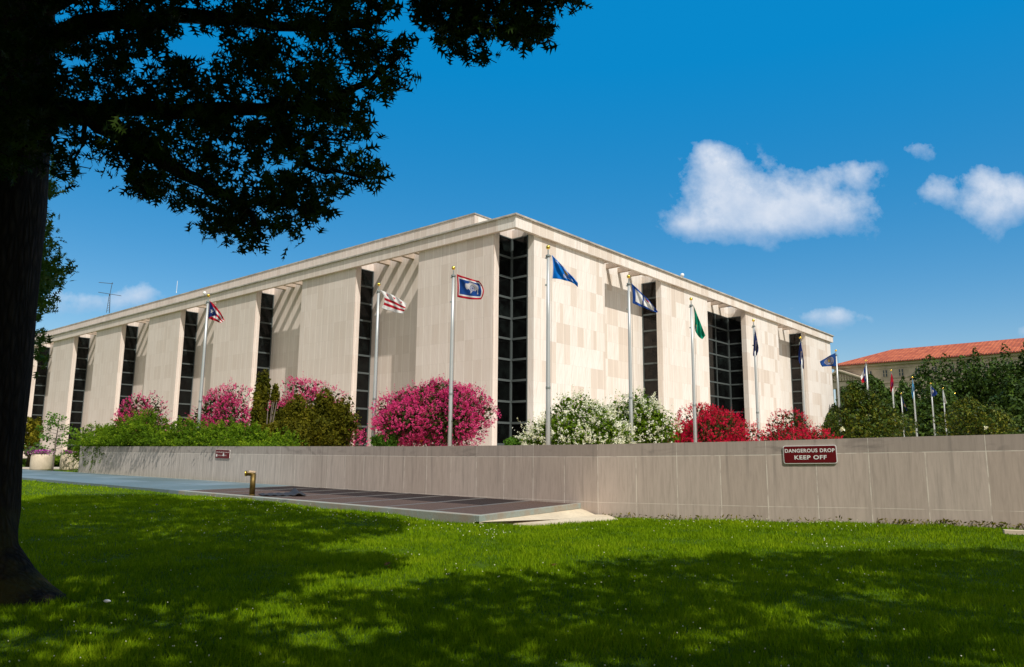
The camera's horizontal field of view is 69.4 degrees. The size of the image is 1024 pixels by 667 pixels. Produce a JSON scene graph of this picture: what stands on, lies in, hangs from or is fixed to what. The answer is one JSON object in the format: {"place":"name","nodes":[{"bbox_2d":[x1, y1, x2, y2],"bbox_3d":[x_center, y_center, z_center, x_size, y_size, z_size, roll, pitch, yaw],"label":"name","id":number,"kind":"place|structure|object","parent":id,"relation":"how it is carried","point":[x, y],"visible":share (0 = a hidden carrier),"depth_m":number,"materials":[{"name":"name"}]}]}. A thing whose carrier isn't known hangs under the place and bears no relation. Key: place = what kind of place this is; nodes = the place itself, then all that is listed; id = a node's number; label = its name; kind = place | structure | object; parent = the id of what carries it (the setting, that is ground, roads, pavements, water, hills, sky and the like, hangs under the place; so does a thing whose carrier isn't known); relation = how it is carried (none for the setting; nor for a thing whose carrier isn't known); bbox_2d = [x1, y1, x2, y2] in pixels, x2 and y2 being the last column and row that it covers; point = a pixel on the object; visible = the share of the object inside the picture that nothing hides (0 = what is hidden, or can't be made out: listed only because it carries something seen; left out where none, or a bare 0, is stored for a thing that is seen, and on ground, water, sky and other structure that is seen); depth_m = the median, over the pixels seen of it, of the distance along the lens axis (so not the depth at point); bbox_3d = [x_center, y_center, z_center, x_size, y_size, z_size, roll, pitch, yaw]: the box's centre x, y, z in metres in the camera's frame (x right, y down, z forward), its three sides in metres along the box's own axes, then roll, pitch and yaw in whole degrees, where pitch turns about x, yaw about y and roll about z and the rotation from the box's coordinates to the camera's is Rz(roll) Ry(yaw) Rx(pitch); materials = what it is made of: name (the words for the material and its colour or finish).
{"place":"outdoors","nodes":[
{"label":"outdoors","id":0,"kind":"place"},
{"bbox_2d":[0,465,1023,666],"bbox_3d":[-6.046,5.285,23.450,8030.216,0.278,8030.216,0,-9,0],"label":"ground","id":1,"kind":"structure","parent":0,"point":[849,626],"depth_m":8.47,"materials":[{"name":"green plant"}]},
{"bbox_2d":[23,416,43,466],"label":"tree","id":2,"kind":"object","parent":1,"relation":"on","point":[32,433],"visible":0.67,"depth_m":57.68,"materials":[{"name":"plant"}]},
{"bbox_2d":[23,455,60,466],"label":"hedge bush","id":3,"kind":"object","parent":1,"relation":"on","point":[57,462],"visible":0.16,"depth_m":59.02,"materials":[{"name":"green plant"}]},
{"bbox_2d":[24,411,77,470],"bbox_3d":[-29.876,7.027,48.438,3.544,3.890,3.225,0,-9,0],"label":"young tree","id":4,"kind":"object","parent":1,"relation":"on","point":[51,420],"visible":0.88,"depth_m":48.39,"materials":[{"name":"green plant"}]},
{"bbox_2d":[32,154,78,379],"bbox_3d":[-9.042,-1.850,13.528,5.055,11.102,2.376,-3,-10,23],"label":"oak tree","id":5,"kind":"object","parent":1,"relation":"on","point":[50,275],"visible":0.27,"depth_m":12.68,"materials":[{"name":"green plant"}]},
{"bbox_2d":[59,450,78,469],"bbox_3d":[-30.131,8.564,50.136,1.112,1.393,1.066,0,-9,0],"label":"planter","id":6,"kind":"object","parent":1,"relation":"on","point":[65,463],"visible":0.71,"depth_m":49.77,"materials":[{"name":"concrete"}]},
{"bbox_2d":[62,421,110,471],"bbox_3d":[-24.214,7.045,44.537,7.427,3.504,3.927,-7,-12,39],"label":"juniper","id":7,"kind":"object","parent":1,"relation":"on","point":[88,437],"visible":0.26,"depth_m":44.08,"materials":[{"name":"green plant"}]},
{"bbox_2d":[89,407,190,464],"bbox_3d":[-19.908,6.133,41.122,10.101,3.990,4.145,-7,-12,40],"label":"juniper","id":8,"kind":"object","parent":1,"relation":"on","point":[121,433],"visible":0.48,"depth_m":40.13,"materials":[{"name":"green plant"}]},
{"bbox_2d":[110,390,172,433],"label":"crape myrtle","id":9,"kind":"object","parent":1,"relation":"on","point":[129,413],"visible":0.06,"depth_m":47.07,"materials":[{"name":"pink plant"}]},
{"bbox_2d":[22,469,289,493],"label":"slate paving","id":10,"kind":"structure","parent":1,"relation":"on","point":[168,485],"depth_m":30.95,"materials":[{"name":"stone"}]},
{"bbox_2d":[27,449,55,470],"bbox_3d":[-30.008,8.032,47.031,1.449,1.342,1.453,-5,-11,33],"label":"planter","id":11,"kind":"object","parent":10,"relation":"on","point":[42,459],"visible":0.99,"depth_m":46.66,"materials":[{"name":"concrete"}]},
{"bbox_2d":[144,414,251,445],"bbox_3d":[-15.584,5.884,37.593,8.210,3.550,4.318,-7,-12,40],"label":"juniper","id":12,"kind":"object","parent":1,"relation":"on","point":[198,435],"visible":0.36,"depth_m":36.77,"materials":[{"name":"green plant"}]},
{"bbox_2d":[197,294,209,427],"bbox_3d":[-17.958,2.889,42.781,0.272,10.600,0.207,0,-9,0],"label":"flagpole","id":13,"kind":"object","parent":1,"relation":"on","point":[203,364],"visible":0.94,"depth_m":42.92,"materials":[{"name":"silver metal"}]},
{"bbox_2d":[208,301,223,322],"bbox_3d":[-17.445,-1.269,43.588,0.983,1.324,0.339,0,-9,0],"label":"flag","id":14,"kind":"object","parent":13,"relation":"attached to","point":[215,314],"visible":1,"depth_m":43.57,"materials":[{"name":"fabric"}]},
{"bbox_2d":[183,379,252,436],"bbox_3d":[-18.183,5.718,44.875,5.869,6.227,4.144,-3,-10,22],"label":"crape myrtle","id":15,"kind":"object","parent":1,"relation":"on","point":[224,403],"visible":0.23,"depth_m":44.78,"materials":[{"name":"pink plant"}]},
{"bbox_2d":[248,370,282,432],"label":"juniper","id":16,"kind":"object","parent":1,"relation":"on","point":[259,412],"visible":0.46,"depth_m":40.11,"materials":[{"name":"green plant"}]},
{"bbox_2d":[258,416,299,442],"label":"maple bush","id":17,"kind":"object","parent":1,"relation":"on","point":[284,423],"visible":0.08,"depth_m":38.64,"materials":[{"name":"green plant"}]},
{"bbox_2d":[268,391,315,443],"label":"maple bush","id":18,"kind":"object","parent":1,"relation":"on","point":[295,407],"visible":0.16,"depth_m":39.39,"materials":[{"name":"green plant"}]},
{"bbox_2d":[0,0,592,607],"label":"oak tree","id":19,"kind":"object","parent":1,"relation":"on","point":[38,108],"visible":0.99,"depth_m":7.13,"materials":[{"name":"green plant"}]},
{"bbox_2d":[282,386,361,445],"bbox_3d":[-10.508,5.266,39.480,4.866,5.002,3.091,4,-10,-21],"label":"maple bush","id":20,"kind":"object","parent":1,"relation":"on","point":[333,423],"visible":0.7,"depth_m":39.34,"materials":[{"name":"green plant"}]},
{"bbox_2d":[371,283,380,445],"bbox_3d":[-7.307,2.449,39.479,0.272,10.600,0.207,0,-9,0],"label":"flagpole","id":21,"kind":"object","parent":1,"relation":"on","point":[377,314],"visible":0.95,"depth_m":39.59,"materials":[{"name":"silver metal"}]},
{"bbox_2d":[381,290,405,312],"bbox_3d":[-6.468,-1.718,40.277,1.449,1.279,0.348,0,-9,0],"label":"flag","id":22,"kind":"object","parent":21,"relation":"attached to","point":[392,303],"visible":1,"depth_m":40.28,"materials":[{"name":"fabric"}]},
{"bbox_2d":[178,486,580,523],"bbox_3d":[-4.601,5.051,22.184,14.399,0.326,4.896,-7,-12,40],"label":"vent grating","id":23,"kind":"object","parent":1,"relation":"on","point":[451,508],"visible":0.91,"depth_m":19.83,"materials":[{"name":"metal"}]},
{"bbox_2d":[245,471,255,495],"bbox_3d":[-7.875,4.498,22.222,0.332,0.734,0.185,2,-9,-9],"label":"brass standpipe","id":24,"kind":"object","parent":23,"relation":"on","point":[252,483],"visible":1,"depth_m":22.18,"materials":[{"name":"gold metal"}]},
{"bbox_2d":[259,488,305,495],"bbox_3d":[-7.082,4.871,22.706,1.326,0.160,1.799,4,-10,-20],"label":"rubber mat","id":25,"kind":"object","parent":23,"relation":"on","point":[294,491],"visible":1,"depth_m":22.57,"materials":[{"name":"black rubber"}]},
{"bbox_2d":[23,213,833,455],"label":"museum building","id":26,"kind":"structure","parent":1,"relation":"on","point":[313,318],"depth_m":80.41,"materials":[{"name":"stone"}]},
{"bbox_2d":[31,347,49,447],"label":"window","id":27,"kind":"structure","parent":26,"relation":"in","point":[40,383],"depth_m":138.16,"materials":[{"name":"black glass"}]},
{"bbox_2d":[67,337,89,449],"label":"window","id":28,"kind":"structure","parent":26,"relation":"in","point":[83,343],"depth_m":125.83,"materials":[{"name":"black glass"}]},
{"bbox_2d":[99,282,120,312],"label":"rooftop antenna","id":29,"kind":"object","parent":26,"relation":"on","point":[109,295],"visible":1,"depth_m":130.78,"materials":[{"name":"grey metal"}]},
{"bbox_2d":[118,325,138,418],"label":"window","id":30,"kind":"structure","parent":26,"relation":"in","point":[131,337],"depth_m":113.95,"materials":[{"name":"black glass"}]},
{"bbox_2d":[177,311,197,430],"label":"window","id":31,"kind":"structure","parent":26,"relation":"in","point":[191,318],"depth_m":101.48,"materials":[{"name":"black glass"}]},
{"bbox_2d":[255,293,273,390],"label":"window","id":32,"kind":"structure","parent":26,"relation":"in","point":[267,300],"depth_m":89.64,"materials":[{"name":"black glass"}]},
{"bbox_2d":[355,269,373,445],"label":"window","id":33,"kind":"structure","parent":26,"relation":"in","point":[367,276],"depth_m":76.82,"materials":[{"name":"black glass"}]},
{"bbox_2d":[497,234,511,444],"bbox_3d":[-0.724,1.521,63.933,0.180,20.525,1.918,-7,-12,40],"label":"window","id":34,"kind":"structure","parent":26,"relation":"in","point":[505,243],"depth_m":64.19,"materials":[{"name":"black glass"}]},
{"bbox_2d":[511,235,527,438],"bbox_3d":[0.661,1.553,64.061,1.898,20.525,0.180,-7,-12,40],"label":"window","id":35,"kind":"structure","parent":26,"relation":"in","point":[519,325],"depth_m":64.28,"materials":[{"name":"black glass"}]},
{"bbox_2d":[641,281,658,427],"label":"window","id":36,"kind":"structure","parent":26,"relation":"in","point":[649,318],"depth_m":81.64,"materials":[{"name":"black glass"}]},
{"bbox_2d":[707,311,730,425],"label":"window","id":37,"kind":"structure","parent":26,"relation":"in","point":[719,372],"depth_m":96.90,"materials":[{"name":"black glass"}]},
{"bbox_2d":[728,316,745,438],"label":"window","id":38,"kind":"structure","parent":26,"relation":"in","point":[734,323],"depth_m":98.50,"materials":[{"name":"black glass"}]},
{"bbox_2d":[789,333,802,428],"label":"window","id":39,"kind":"structure","parent":26,"relation":"in","point":[796,382],"depth_m":115.81,"materials":[{"name":"black glass"}]},
{"bbox_2d":[367,373,500,445],"bbox_3d":[-3.987,4.781,37.973,6.942,5.610,5.656,0,-9,0],"label":"crape myrtle","id":40,"kind":"object","parent":1,"relation":"on","point":[412,417],"visible":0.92,"depth_m":36.83,"materials":[{"name":"pink plant"}]},
{"bbox_2d":[448,266,455,445],"bbox_3d":[-2.941,1.887,35.759,0.272,10.600,0.207,0,-9,0],"label":"flagpole","id":41,"kind":"object","parent":1,"relation":"on","point":[451,373],"visible":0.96,"depth_m":35.72,"materials":[{"name":"silver metal"}]},
{"bbox_2d":[457,274,483,299],"bbox_3d":[-2.066,-2.303,36.555,1.366,1.271,0.317,0,-9,0],"label":"flag","id":42,"kind":"object","parent":41,"relation":"attached to","point":[468,288],"visible":1,"depth_m":36.54,"materials":[{"name":"fabric"}]},
{"bbox_2d":[8,485,1013,666],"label":"clover flowers","id":43,"kind":"object","parent":1,"relation":"on","point":[482,571],"visible":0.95,"depth_m":10.15,"materials":[{"name":"beige plant"}]},
{"bbox_2d":[479,508,594,525],"bbox_3d":[0.763,4.592,17.724,0.840,0.485,5.032,-6,-11,34],"label":"concrete apron","id":44,"kind":"object","parent":1,"relation":"on","point":[535,519],"visible":0.3,"depth_m":17.64,"materials":[{"name":"beige concrete"}]},
{"bbox_2d":[78,434,1023,529],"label":"stone wall","id":45,"kind":"structure","parent":1,"relation":"on","point":[969,478],"depth_m":18.54,"materials":[{"name":"stone"}]},
{"bbox_2d":[215,449,229,458],"bbox_3d":[-12.852,5.357,32.820,1.286,0.388,0.032,-7,-12,41],"label":"warning sign","id":46,"kind":"object","parent":45,"relation":"attached to","point":[223,454],"visible":1,"depth_m":32.77,"materials":[{"name":"red metal"}]},
{"bbox_2d":[783,445,837,463],"bbox_3d":[6.829,2.774,16.950,1.161,0.418,0.029,-7,-11,31],"label":"warning sign","id":47,"kind":"object","parent":45,"relation":"attached to","point":[810,454],"visible":1,"depth_m":16.93,"materials":[{"name":"red metal"}]},
{"bbox_2d":[510,384,636,444],"bbox_3d":[3.092,4.875,35.884,6.346,4.903,5.429,0,-9,0],"label":"crape myrtle","id":48,"kind":"object","parent":1,"relation":"on","point":[598,425],"visible":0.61,"depth_m":35.01,"materials":[{"name":"white plant"}]},
{"bbox_2d":[543,514,617,525],"bbox_3d":[1.856,4.687,18.011,1.044,0.308,3.120,-6,-11,33],"label":"concrete apron","id":49,"kind":"object","parent":1,"relation":"on","point":[582,519],"visible":0.35,"depth_m":18.04,"materials":[{"name":"beige concrete"}]},
{"bbox_2d":[626,275,633,443],"bbox_3d":[5.962,2.200,37.226,0.272,10.600,0.207,0,-9,0],"label":"flagpole","id":50,"kind":"object","parent":1,"relation":"on","point":[631,408],"visible":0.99,"depth_m":37.31,"materials":[{"name":"silver metal"}]},
{"bbox_2d":[631,283,657,311],"bbox_3d":[6.832,-1.824,38.045,1.402,1.525,0.428,0,-9,0],"label":"flag","id":51,"kind":"object","parent":50,"relation":"attached to","point":[640,299],"visible":1,"depth_m":38.03,"materials":[{"name":"fabric"}]},
{"bbox_2d":[603,385,683,443],"bbox_3d":[6.314,5.226,38.368,4.929,5.196,4.187,0,-9,0],"label":"crape myrtle","id":52,"kind":"object","parent":1,"relation":"on","point":[645,420],"visible":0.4,"depth_m":37.63,"materials":[{"name":"white plant"}]},
{"bbox_2d":[689,297,697,441],"bbox_3d":[10.472,3.102,42.581,0.272,10.600,0.207,0,-9,0],"label":"flagpole","id":53,"kind":"object","parent":1,"relation":"on","point":[695,427],"visible":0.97,"depth_m":42.60,"materials":[{"name":"silver metal"}]},
{"bbox_2d":[694,308,704,338],"bbox_3d":[11.010,-0.655,43.416,0.734,2.010,0.397,0,-9,0],"label":"flag","id":54,"kind":"object","parent":53,"relation":"attached to","point":[699,331],"visible":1,"depth_m":43.37,"materials":[{"name":"fabric"}]},
{"bbox_2d":[661,402,764,442],"bbox_3d":[12.212,6.514,45.058,6.482,4.771,5.420,6,-11,-32],"label":"crape myrtle","id":55,"kind":"object","parent":1,"relation":"on","point":[711,427],"visible":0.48,"depth_m":43.91,"materials":[{"name":"red plant"}]},
{"bbox_2d":[754,407,843,440],"bbox_3d":[20.584,7.878,53.973,7.178,5.045,5.836,0,-9,0],"label":"crape myrtle","id":56,"kind":"object","parent":1,"relation":"on","point":[791,432],"visible":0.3,"depth_m":53.61,"materials":[{"name":"red plant"}]},
{"bbox_2d":[799,336,806,419],"bbox_3d":[22.343,5.455,56.550,0.272,10.600,0.207,0,-9,0],"label":"flagpole","id":57,"kind":"object","parent":1,"relation":"on","point":[803,394],"visible":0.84,"depth_m":56.70,"materials":[{"name":"silver metal"}]},
{"bbox_2d":[798,342,803,368],"bbox_3d":[22.320,1.651,57.010,0.428,2.175,0.364,6,-11,-32],"label":"flag","id":58,"kind":"object","parent":57,"relation":"attached to","point":[800,357],"visible":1,"depth_m":56.96,"materials":[{"name":"fabric"}]},
{"bbox_2d":[603,512,1023,527],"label":"weeds","id":59,"kind":"object","parent":1,"relation":"on","point":[944,520],"visible":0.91,"depth_m":15.64,"materials":[{"name":"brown plant"}]},
{"bbox_2d":[821,394,850,438],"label":"deciduous tree","id":60,"kind":"object","parent":1,"relation":"on","point":[833,411],"visible":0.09,"depth_m":107.99,"materials":[{"name":"green plant"}]},
{"bbox_2d":[835,349,841,425],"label":"flagpole","id":61,"kind":"object","parent":1,"relation":"on","point":[838,381],"visible":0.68,"depth_m":63.77,"materials":[{"name":"silver metal"}]},
{"bbox_2d":[820,353,835,366],"bbox_3d":[27.309,2.287,63.902,1.514,1.220,0.336,0,-9,0],"label":"flag","id":62,"kind":"object","parent":61,"relation":"attached to","point":[830,360],"visible":1,"depth_m":63.90,"materials":[{"name":"fabric"}]},
{"bbox_2d":[835,380,864,409],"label":"deciduous tree","id":63,"kind":"object","parent":1,"relation":"on","point":[859,384],"visible":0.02,"depth_m":118.67,"materials":[{"name":"green plant"}]},
{"bbox_2d":[836,382,881,436],"bbox_3d":[28.907,7.814,61.171,3.564,7.558,3.353,0,-9,0],"label":"magnolia tree","id":64,"kind":"object","parent":1,"relation":"on","point":[851,394],"visible":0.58,"depth_m":60.80,"materials":[{"name":"green plant"}]},
{"bbox_2d":[864,359,868,389],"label":"flagpole","id":65,"kind":"object","parent":1,"relation":"on","point":[865,365],"visible":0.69,"depth_m":70.49,"materials":[{"name":"silver metal"}]},
{"bbox_2d":[861,368,865,382],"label":"flag","id":66,"kind":"object","parent":65,"relation":"attached to","point":[863,378],"visible":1,"depth_m":70.41,"materials":[{"name":"fabric"}]},
{"bbox_2d":[816,392,918,438],"bbox_3d":[29.370,8.041,59.877,7.551,6.698,7.660,4,-10,-22],"label":"magnolia tree","id":67,"kind":"object","parent":1,"relation":"on","point":[872,429],"visible":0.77,"depth_m":59.48,"materials":[{"name":"green plant"}]},
{"bbox_2d":[855,374,901,437],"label":"deciduous tree","id":68,"kind":"object","parent":1,"relation":"on","point":[876,385],"visible":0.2,"depth_m":115.56,"materials":[{"name":"green plant"}]},
{"bbox_2d":[890,369,895,420],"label":"flagpole","id":69,"kind":"object","parent":1,"relation":"on","point":[893,394],"visible":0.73,"depth_m":78.32,"materials":[{"name":"silver metal"}]},
{"bbox_2d":[890,373,893,390],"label":"flag","id":70,"kind":"object","parent":69,"relation":"attached to","point":[891,383],"visible":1,"depth_m":78.41,"materials":[{"name":"fabric"}]},
{"bbox_2d":[900,393,904,436],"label":"flagpole","id":71,"kind":"object","parent":1,"relation":"on","point":[902,410],"visible":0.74,"depth_m":99.69,"materials":[{"name":"silver metal"}]},
{"bbox_2d":[894,376,921,432],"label":"deciduous tree","id":72,"kind":"object","parent":1,"relation":"on","point":[906,395],"visible":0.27,"depth_m":117.57,"materials":[{"name":"green plant"}]},
{"bbox_2d":[911,376,918,436],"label":"flagpole","id":73,"kind":"object","parent":1,"relation":"on","point":[914,398],"visible":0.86,"depth_m":84.85,"materials":[{"name":"silver metal"}]},
{"bbox_2d":[930,382,935,434],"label":"flagpole","id":74,"kind":"object","parent":1,"relation":"on","point":[933,413],"visible":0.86,"depth_m":91.80,"materials":[{"name":"silver metal"}]},
{"bbox_2d":[931,387,936,395],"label":"flag","id":75,"kind":"object","parent":74,"relation":"attached to","point":[933,392],"visible":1,"depth_m":91.98,"materials":[{"name":"fabric"}]},
{"bbox_2d":[900,383,986,436],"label":"deciduous tree","id":76,"kind":"object","parent":1,"relation":"on","point":[924,415],"visible":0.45,"depth_m":101.95,"materials":[{"name":"green plant"}]},
{"bbox_2d":[908,352,978,408],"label":"deciduous tree","id":77,"kind":"object","parent":1,"relation":"on","point":[925,376],"visible":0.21,"depth_m":124.70,"materials":[{"name":"green plant"}]},
{"bbox_2d":[942,388,947,435],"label":"flagpole","id":78,"kind":"object","parent":1,"relation":"on","point":[946,430],"visible":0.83,"depth_m":98.80,"materials":[{"name":"silver metal"}]},
{"bbox_2d":[952,347,998,433],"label":"deciduous tree","id":79,"kind":"object","parent":1,"relation":"on","point":[974,376],"visible":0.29,"depth_m":121.45,"materials":[{"name":"green plant"}]},
{"bbox_2d":[932,395,1023,435],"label":"magnolia tree","id":80,"kind":"object","parent":1,"relation":"on","point":[975,417],"visible":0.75,"depth_m":75.45,"materials":[{"name":"green plant"}]},
{"bbox_2d":[971,343,1019,433],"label":"deciduous tree","id":81,"kind":"object","parent":1,"relation":"on","point":[991,389],"visible":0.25,"depth_m":117.13,"materials":[{"name":"green plant"}]},
{"bbox_2d":[984,372,1023,433],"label":"deciduous tree","id":82,"kind":"object","parent":1,"relation":"on","point":[1013,394],"visible":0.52,"depth_m":99.03,"materials":[{"name":"green plant"}]},
{"bbox_2d":[1003,529,1023,534],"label":"stone edging","id":83,"kind":"object","parent":1,"relation":"on","point":[1015,532],"visible":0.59,"depth_m":13.78,"materials":[{"name":"stone"}]},
{"bbox_2d":[1007,341,1023,383],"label":"deciduous tree","id":84,"kind":"object","parent":1,"relation":"on","point":[1019,372],"visible":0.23,"depth_m":113.00,"materials":[{"name":"green plant"}]},
{"bbox_2d":[35,0,1023,403],"label":"sky","id":85,"kind":"structure","parent":0,"point":[852,171],"materials":[{"name":"blue"}]},
{"bbox_2d":[832,338,1023,405],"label":"limestone building","id":86,"kind":"structure","parent":0,"point":[904,362],"depth_m":236.85,"materials":[{"name":"ceramic"}]},
{"bbox_2d":[882,370,887,376],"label":"window","id":87,"kind":"structure","parent":86,"relation":"in","point":[885,372],"depth_m":240.30,"materials":[{"name":"glass"}]},
{"bbox_2d":[898,368,903,375],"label":"window","id":88,"kind":"structure","parent":86,"relation":"in","point":[901,371],"depth_m":236.86,"materials":[{"name":"glass"}]},
{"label":"path","id":89,"kind":"structure","parent":0,"visible":0},
{"bbox_2d":[23,446,41,457],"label":"grass clump","id":90,"kind":"object","parent":89,"relation":"on","point":[28,451],"visible":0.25,"depth_m":55.68,"materials":[{"name":"purple plant"}]},
{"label":"terrace","id":91,"kind":"structure","parent":0,"visible":0},
{"bbox_2d":[194,419,306,445],"bbox_3d":[-11.222,5.498,33.922,8.437,3.157,4.366,-7,-12,40],"label":"juniper","id":92,"kind":"object","parent":91,"relation":"on","point":[255,437],"visible":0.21,"depth_m":33.35,"materials":[{"name":"green plant"}]},
{"bbox_2d":[243,374,370,445],"bbox_3d":[-12.831,5.667,45.728,8.017,6.592,6.116,7,-11,-37],"label":"crape myrtle","id":93,"kind":"object","parent":91,"relation":"on","point":[311,395],"visible":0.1,"depth_m":45.18,"materials":[{"name":"pink plant"}]},
{"bbox_2d":[370,432,399,445],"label":"green plant","id":94,"kind":"object","parent":91,"relation":"on","point":[377,440],"visible":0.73,"depth_m":36.63,"materials":[{"name":"green plant"}]},
{"bbox_2d":[504,436,524,444],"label":"green plant","id":95,"kind":"object","parent":91,"relation":"on","point":[512,441],"visible":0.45,"depth_m":35.81,"materials":[{"name":"green plant"}]},
{"bbox_2d":[545,245,550,444],"bbox_3d":[1.559,1.310,31.939,0.272,10.600,0.207,0,-9,0],"label":"flagpole","id":96,"kind":"object","parent":91,"relation":"on","point":[548,256],"visible":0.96,"depth_m":31.96,"materials":[{"name":"silver metal"}]},
{"bbox_2d":[552,256,577,286],"bbox_3d":[2.335,-2.790,32.760,1.197,1.410,0.418,0,-9,0],"label":"flag","id":97,"kind":"object","parent":96,"relation":"attached to","point":[560,271],"visible":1,"depth_m":32.73,"materials":[{"name":"fabric"}]},
{"bbox_2d":[752,319,760,440],"bbox_3d":[16.353,4.246,49.365,0.272,10.600,0.207,0,-9,0],"label":"flagpole","id":98,"kind":"object","parent":91,"relation":"on","point":[756,394],"visible":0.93,"depth_m":49.39,"materials":[{"name":"silver metal"}]},
{"bbox_2d":[753,329,758,355],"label":"flag","id":99,"kind":"object","parent":98,"relation":"attached to","point":[755,347],"visible":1,"depth_m":49.79,"materials":[{"name":"fabric"}]}
]}

